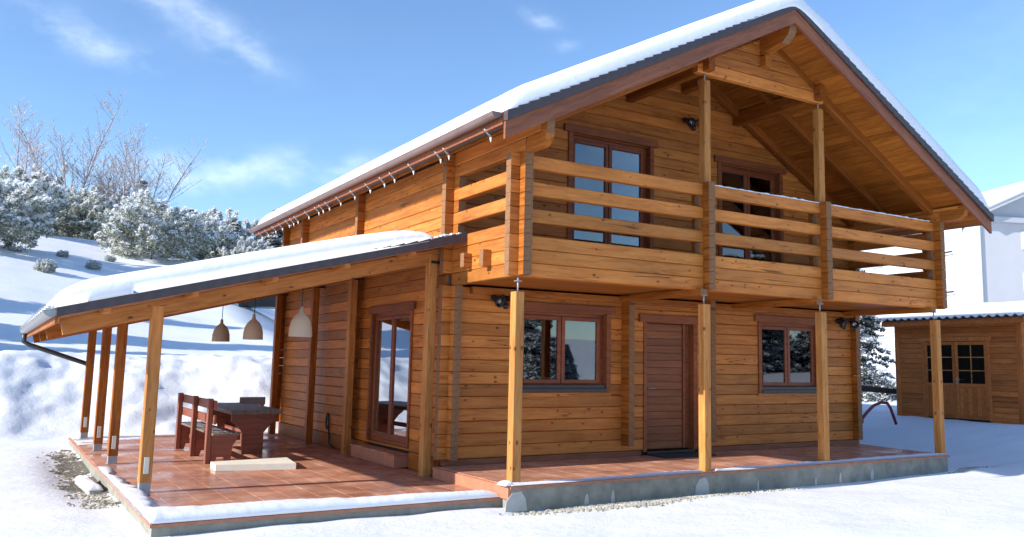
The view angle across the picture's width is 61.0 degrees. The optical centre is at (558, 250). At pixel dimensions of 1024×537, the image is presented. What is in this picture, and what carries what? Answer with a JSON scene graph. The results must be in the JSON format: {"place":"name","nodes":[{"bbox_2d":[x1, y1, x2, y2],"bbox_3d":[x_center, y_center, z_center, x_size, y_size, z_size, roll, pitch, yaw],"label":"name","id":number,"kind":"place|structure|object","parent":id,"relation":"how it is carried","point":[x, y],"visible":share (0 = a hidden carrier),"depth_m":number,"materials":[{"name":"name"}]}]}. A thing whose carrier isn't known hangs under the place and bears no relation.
{"place":"outdoors","nodes":[
{"label":"outdoors","id":0,"kind":"place"},
{"bbox_2d":[35,450,120,508],"bbox_3d":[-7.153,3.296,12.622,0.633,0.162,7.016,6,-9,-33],"label":"gravel","id":1,"kind":"structure","parent":0,"point":[86,497],"depth_m":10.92,"materials":[{"name":"grey gravel"}]},
{"bbox_2d":[74,475,102,494],"bbox_3d":[-6.307,3.137,11.633,0.180,0.138,1.260,6,-9,-36],"label":"kerb block","id":2,"kind":"object","parent":1,"relation":"on","point":[88,485],"depth_m":11.36,"materials":[{"name":"paint"}]},
{"bbox_2d":[0,235,1023,536],"bbox_3d":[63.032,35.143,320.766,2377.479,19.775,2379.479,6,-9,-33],"label":"snowy ground","id":3,"kind":"structure","parent":0,"point":[40,403],"depth_m":14.66,"materials":[{"name":"white snow"}]},
{"bbox_2d":[0,178,56,254],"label":"snowy bush","id":4,"kind":"object","parent":3,"relation":"on","point":[19,219],"visible":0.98,"depth_m":43.11,"materials":[{"name":"white plant"}]},
{"bbox_2d":[0,97,70,185],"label":"bare tree","id":5,"kind":"object","parent":3,"relation":"on","point":[31,157],"visible":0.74,"depth_m":59.46,"materials":[{"name":"brown plant"}]},
{"bbox_2d":[0,165,71,227],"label":"snowy bush","id":6,"kind":"object","parent":3,"relation":"on","point":[54,209],"visible":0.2,"depth_m":54.59,"materials":[{"name":"white snow"}]},
{"bbox_2d":[8,162,76,236],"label":"snowy tree","id":7,"kind":"object","parent":3,"relation":"on","point":[56,178],"visible":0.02,"depth_m":67.45,"materials":[{"name":"white plant"}]},
{"bbox_2d":[32,258,59,272],"bbox_3d":[-23.954,0.750,40.611,1.005,0.735,0.902,-2,-8,21],"label":"scrub bush","id":8,"kind":"object","parent":3,"relation":"on","point":[44,265],"visible":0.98,"depth_m":40.42,"materials":[{"name":"white plant"}]},
{"bbox_2d":[56,250,68,257],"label":"scrub bush","id":9,"kind":"object","parent":3,"relation":"on","point":[61,253],"visible":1,"depth_m":45.28,"materials":[{"name":"grey plant"}]},
{"bbox_2d":[29,181,97,237],"bbox_3d":[-35.767,-2.636,60.735,5.356,4.365,5.965,-3,-9,28],"label":"snowy bush","id":10,"kind":"object","parent":3,"relation":"on","point":[79,196],"visible":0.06,"depth_m":61.42,"materials":[{"name":"white plant"}]},
{"bbox_2d":[1,87,127,236],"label":"bare tree","id":11,"kind":"object","parent":3,"relation":"on","point":[93,159],"visible":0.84,"depth_m":63.76,"materials":[{"name":"brown plant"}]},
{"bbox_2d":[84,260,101,269],"bbox_3d":[-23.697,0.773,44.223,0.733,0.597,0.816,2,-8,-6],"label":"scrub bush","id":12,"kind":"object","parent":3,"relation":"on","point":[93,264],"visible":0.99,"depth_m":44.05,"materials":[{"name":"grey plant"}]},
{"bbox_2d":[53,185,137,239],"bbox_3d":[-32.403,-2.310,60.762,4.792,3.906,5.337,0,-8,8],"label":"snowy bush","id":13,"kind":"object","parent":3,"relation":"on","point":[87,208],"visible":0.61,"depth_m":59.04,"materials":[{"name":"white plant"}]},
{"bbox_2d":[70,181,143,239],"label":"snowy tree","id":14,"kind":"object","parent":3,"relation":"on","point":[110,196],"visible":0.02,"depth_m":67.93,"materials":[{"name":"white plant"}]},
{"bbox_2d":[83,150,136,218],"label":"bare tree","id":15,"kind":"object","parent":3,"relation":"on","point":[109,178],"visible":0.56,"depth_m":65.25,"materials":[{"name":"brown plant"}]},
{"bbox_2d":[104,254,116,261],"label":"scrub bush","id":16,"kind":"object","parent":3,"relation":"on","point":[110,258],"visible":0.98,"depth_m":48.12,"materials":[{"name":"white plant"}]},
{"bbox_2d":[88,121,168,206],"bbox_3d":[-30.312,-5.016,61.468,4.859,9.367,4.648,-2,-8,19],"label":"bare tree","id":17,"kind":"object","parent":3,"relation":"on","point":[126,168],"visible":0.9,"depth_m":61.36,"materials":[{"name":"brown plant"}]},
{"bbox_2d":[135,179,154,233],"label":"snowy tree","id":18,"kind":"object","parent":3,"relation":"on","point":[144,183],"visible":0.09,"depth_m":71.08,"materials":[{"name":"white plant"}]},
{"bbox_2d":[94,188,219,262],"bbox_3d":[-24.149,-1.302,52.649,7.029,4.614,7.155,6,-9,-33],"label":"snowy shrub","id":19,"kind":"object","parent":3,"relation":"on","point":[181,233],"visible":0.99,"depth_m":50.72,"materials":[{"name":"white plant"}]},
{"bbox_2d":[112,128,208,223],"bbox_3d":[-29.242,-4.663,63.294,6.057,8.818,4.958,6,-9,-35],"label":"bare tree","id":20,"kind":"object","parent":3,"relation":"on","point":[159,180],"visible":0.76,"depth_m":63.32,"materials":[{"name":"brown plant"}]},
{"bbox_2d":[193,216,240,259],"bbox_3d":[-24.178,-0.601,59.547,4.510,3.676,5.023,2,-8,-12],"label":"snowy bush","id":21,"kind":"object","parent":3,"relation":"on","point":[225,235],"visible":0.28,"depth_m":58.63,"materials":[{"name":"white plant"}]},
{"bbox_2d":[199,206,243,259],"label":"snowy tree","id":22,"kind":"object","parent":3,"relation":"on","point":[226,222],"visible":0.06,"depth_m":73.66,"materials":[{"name":"white plant"}]},
{"bbox_2d":[231,222,241,244],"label":"snowy tree","id":23,"kind":"object","parent":3,"relation":"on","point":[235,226],"visible":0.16,"depth_m":71.73,"materials":[{"name":"white plant"}]},
{"bbox_2d":[215,236,273,257],"bbox_3d":[-20.918,0.699,58.594,4.395,3.217,3.946,-4,-9,32],"label":"snowy bush","id":24,"kind":"object","parent":3,"relation":"on","point":[240,247],"visible":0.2,"depth_m":57.86,"materials":[{"name":"white plant"}]},
{"bbox_2d":[227,213,269,247],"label":"snowy tree","id":25,"kind":"object","parent":3,"relation":"on","point":[245,232],"visible":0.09,"depth_m":74.73,"materials":[{"name":"white plant"}]},
{"bbox_2d":[232,296,275,308],"bbox_3d":[-14.887,2.378,43.563,4.300,1.710,1.812,4,-8,-25],"label":"parked car","id":26,"kind":"object","parent":3,"relation":"on","point":[266,303],"visible":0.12,"depth_m":42.77,"materials":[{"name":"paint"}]},
{"bbox_2d":[261,208,282,248],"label":"snowy tree","id":27,"kind":"object","parent":3,"relation":"on","point":[274,239],"visible":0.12,"depth_m":72.37,"materials":[{"name":"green plant"}]},
{"bbox_2d":[68,432,501,536],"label":"side terrace","id":28,"kind":"structure","parent":3,"relation":"on","point":[188,495],"depth_m":10.66,"materials":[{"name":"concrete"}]},
{"bbox_2d":[174,393,239,463],"bbox_3d":[-5.785,2.863,14.200,0.454,0.960,2.790,6,-9,-33],"label":"garden bench","id":29,"kind":"object","parent":28,"relation":"on","point":[213,442],"visible":1,"depth_m":13.94,"materials":[{"name":"brown wood"}]},
{"bbox_2d":[20,230,466,492],"bbox_3d":[-5.759,1.662,14.138,5.013,3.425,8.922,6,-9,-33],"label":"lean to canopy","id":30,"kind":"object","parent":28,"relation":"on","point":[155,297],"visible":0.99,"depth_m":11.16,"materials":[{"name":"brown wood"}]},
{"bbox_2d":[212,305,229,341],"bbox_3d":[-6.069,1.234,15.647,0.304,0.817,0.304,6,-9,-33],"label":"pendant lamp","id":31,"kind":"object","parent":30,"relation":"hanging from","point":[221,333],"visible":0.98,"depth_m":15.52,"materials":[{"name":"wicker"}]},
{"bbox_2d":[243,298,262,339],"bbox_3d":[-4.816,1.003,13.732,0.304,0.817,0.304,6,-9,-33],"label":"pendant lamp","id":32,"kind":"object","parent":30,"relation":"hanging from","point":[253,330],"visible":0.99,"depth_m":13.60,"materials":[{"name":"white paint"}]},
{"bbox_2d":[288,290,311,336],"bbox_3d":[-3.443,0.749,11.634,0.304,0.817,0.304,6,-9,-33],"label":"pendant lamp","id":33,"kind":"object","parent":30,"relation":"hanging from","point":[300,325],"visible":1,"depth_m":11.50,"materials":[{"name":"white paint"}]},
{"bbox_2d":[205,402,282,453],"bbox_3d":[-5.706,3.145,15.461,0.834,0.732,2.720,6,-9,-32],"label":"garden table","id":34,"kind":"object","parent":28,"relation":"on","point":[250,422],"visible":0.84,"depth_m":14.55,"materials":[{"name":"brown wood"}]},
{"bbox_2d":[237,397,265,440],"bbox_3d":[-6.047,3.278,16.927,0.480,0.840,0.460,6,-9,-33],"label":"garden bench","id":35,"kind":"object","parent":28,"relation":"on","point":[257,400],"visible":0.3,"depth_m":16.80,"materials":[{"name":"brown wood"}]},
{"bbox_2d":[210,457,295,470],"bbox_3d":[-4.427,3.116,12.613,1.120,0.085,0.840,5,-9,-30],"label":"insulation board","id":36,"kind":"object","parent":28,"relation":"on","point":[284,463],"visible":1,"depth_m":12.41,"materials":[{"name":"white plastic"}]},
{"bbox_2d":[248,0,993,481],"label":"log house","id":37,"kind":"structure","parent":3,"relation":"on","point":[656,264],"depth_m":13.82,"materials":[{"name":"brown wood"}]},
{"bbox_2d":[325,413,333,447],"bbox_3d":[-4.201,3.295,15.904,0.052,0.605,0.555,5,-9,-29],"label":"cable","id":38,"kind":"object","parent":37,"relation":"attached to","point":[327,421],"visible":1,"depth_m":16.04,"materials":[{"name":"black metal"}]},
{"bbox_2d":[366,301,416,448],"bbox_3d":[-2.678,1.970,13.872,0.140,2.205,1.900,6,-9,-33],"label":"sliding door","id":39,"kind":"structure","parent":37,"relation":"in","point":[389,400],"depth_m":13.91,"materials":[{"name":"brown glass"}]},
{"bbox_2d":[491,295,524,308],"bbox_3d":[-0.736,0.734,12.582,0.504,0.239,0.249,6,-9,-33],"label":"floodlight","id":40,"kind":"object","parent":37,"relation":"attached to","point":[501,301],"visible":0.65,"depth_m":12.49,"materials":[{"name":"black metal"}]},
{"bbox_2d":[522,301,615,396],"bbox_3d":[0.057,1.520,13.221,1.890,1.395,0.195,6,-9,-33],"label":"window","id":41,"kind":"structure","parent":37,"relation":"in","point":[601,315],"depth_m":13.29,"materials":[{"name":"wood"}]},
{"bbox_2d":[563,123,658,248],"bbox_3d":[0.820,-0.697,13.988,1.880,2.435,0.195,6,-9,-33],"label":"balcony door","id":42,"kind":"structure","parent":37,"relation":"in","point":[646,155],"depth_m":14.12,"materials":[{"name":"brown wood"}]},
{"bbox_2d":[638,314,697,453],"bbox_3d":[1.803,2.191,14.288,1.340,2.220,0.205,6,-9,-33],"label":"entrance door","id":43,"kind":"structure","parent":37,"relation":"in","point":[669,373],"depth_m":14.34,"materials":[{"name":"wood"}]},
{"bbox_2d":[682,117,698,130],"bbox_3d":[2.369,-2.190,14.967,0.504,0.239,0.249,6,-9,-33],"label":"floodlight","id":44,"kind":"object","parent":37,"relation":"attached to","point":[690,122],"visible":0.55,"depth_m":14.86,"materials":[{"name":"black metal"}]},
{"bbox_2d":[713,155,786,262],"bbox_3d":[3.436,-0.413,15.665,1.800,2.395,0.195,6,-9,-33],"label":"balcony door","id":45,"kind":"structure","parent":37,"relation":"in","point":[736,177],"depth_m":15.77,"materials":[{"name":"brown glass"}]},
{"bbox_2d":[754,315,816,396],"bbox_3d":[4.212,1.944,15.887,1.860,1.445,0.195,6,-9,-33],"label":"window","id":46,"kind":"structure","parent":37,"relation":"in","point":[786,352],"depth_m":15.87,"materials":[{"name":"wood"}]},
{"bbox_2d":[835,318,858,328],"bbox_3d":[5.503,1.393,16.583,0.504,0.239,0.249,6,-9,-33],"label":"floodlight","id":47,"kind":"object","parent":37,"relation":"attached to","point":[842,322],"visible":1,"depth_m":16.59,"materials":[{"name":"black metal"}]},
{"bbox_2d":[432,444,949,511],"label":"front terrace","id":48,"kind":"structure","parent":3,"relation":"on","point":[546,485],"depth_m":12.04,"materials":[{"name":"concrete"}]},
{"bbox_2d":[648,452,716,457],"bbox_3d":[1.972,3.264,13.838,1.040,0.016,0.480,6,-9,-33],"label":"doormat","id":49,"kind":"object","parent":48,"relation":"on","point":[680,455],"visible":0.94,"depth_m":13.72,"materials":[{"name":"black rubber"}]},
{"bbox_2d":[859,269,896,401],"bbox_3d":[10.646,2.855,31.064,3.856,5.769,3.863,-2,-8,23],"label":"conifer","id":50,"kind":"object","parent":3,"relation":"on","point":[871,375],"visible":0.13,"depth_m":30.39,"materials":[{"name":"green plant"}]},
{"bbox_2d":[862,385,896,393],"bbox_3d":[7.884,3.735,23.450,3.008,0.305,0.180,0,-8,7],"label":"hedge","id":51,"kind":"object","parent":3,"relation":"on","point":[878,389],"visible":0.19,"depth_m":23.30,"materials":[{"name":"plant"}]},
{"bbox_2d":[861,401,897,424],"bbox_3d":[6.971,3.554,18.867,0.096,0.549,2.009,-5,-10,40],"label":"hose","id":52,"kind":"object","parent":3,"relation":"on","point":[868,410],"visible":0.9,"depth_m":18.96,"materials":[{"name":"rubber"}]},
{"bbox_2d":[860,181,1023,358],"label":"apartment block","id":53,"kind":"structure","parent":3,"relation":"on","point":[983,264],"depth_m":55.15,"materials":[{"name":"paint"}]},
{"bbox_2d":[871,249,882,268],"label":"window","id":54,"kind":"structure","parent":53,"relation":"in","point":[877,251],"depth_m":65.41,"materials":[{"name":"metal"}]},
{"bbox_2d":[874,321,884,338],"bbox_3d":[23.913,5.921,64.817,0.120,1.330,1.500,3,-8,-12],"label":"window","id":55,"kind":"structure","parent":53,"relation":"in","point":[882,334],"depth_m":64.55,"materials":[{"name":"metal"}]},
{"bbox_2d":[903,248,914,253],"bbox_3d":[24.906,0.134,61.651,0.050,1.250,1.400,3,-8,-12],"label":"window","id":56,"kind":"structure","parent":53,"relation":"in","point":[905,250],"depth_m":61.71,"materials":[{"name":"metal"}]},
{"bbox_2d":[944,234,953,255],"bbox_3d":[25.741,-0.324,57.765,0.120,1.330,1.500,3,-8,-12],"label":"window","id":57,"kind":"structure","parent":53,"relation":"in","point":[948,238],"depth_m":57.41,"materials":[{"name":"metal"}]},
{"bbox_2d":[945,274,955,294],"bbox_3d":[25.698,2.303,57.419,0.120,1.330,1.500,3,-8,-12],"label":"window","id":58,"kind":"structure","parent":53,"relation":"in","point":[949,279],"depth_m":57.08,"materials":[{"name":"metal"}]},
{"bbox_2d":[1021,231,1023,249],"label":"window","id":59,"kind":"structure","parent":53,"relation":"in","point":[1022,232],"depth_m":55.21,"materials":[{"name":"white paint"}]},
{"bbox_2d":[878,300,1023,424],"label":"garden shed","id":60,"kind":"structure","parent":3,"relation":"on","point":[982,348],"depth_m":20.32,"materials":[{"name":"brown wood"}]},
{"bbox_2d":[924,342,956,417],"bbox_3d":[9.195,3.110,20.891,0.040,1.800,0.796,6,-9,-33],"label":"door","id":61,"kind":"structure","parent":60,"relation":"in","point":[947,348],"depth_m":20.78,"materials":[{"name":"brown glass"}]},
{"bbox_2d":[954,341,989,420],"bbox_3d":[9.604,3.026,20.202,0.110,1.800,0.796,6,-9,-33],"label":"door","id":62,"kind":"structure","parent":60,"relation":"in","point":[972,392],"depth_m":20.22,"materials":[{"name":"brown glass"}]},
{"bbox_2d":[0,0,1023,238],"label":"sky","id":63,"kind":"structure","parent":0,"point":[290,98],"materials":[{"name":"blue"}]},
{"bbox_2d":[498,465,998,515],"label":"gravel","id":64,"kind":"structure","parent":0,"point":[601,507],"depth_m":10.64,"materials":[{"name":"grey gravel"}]}
]}

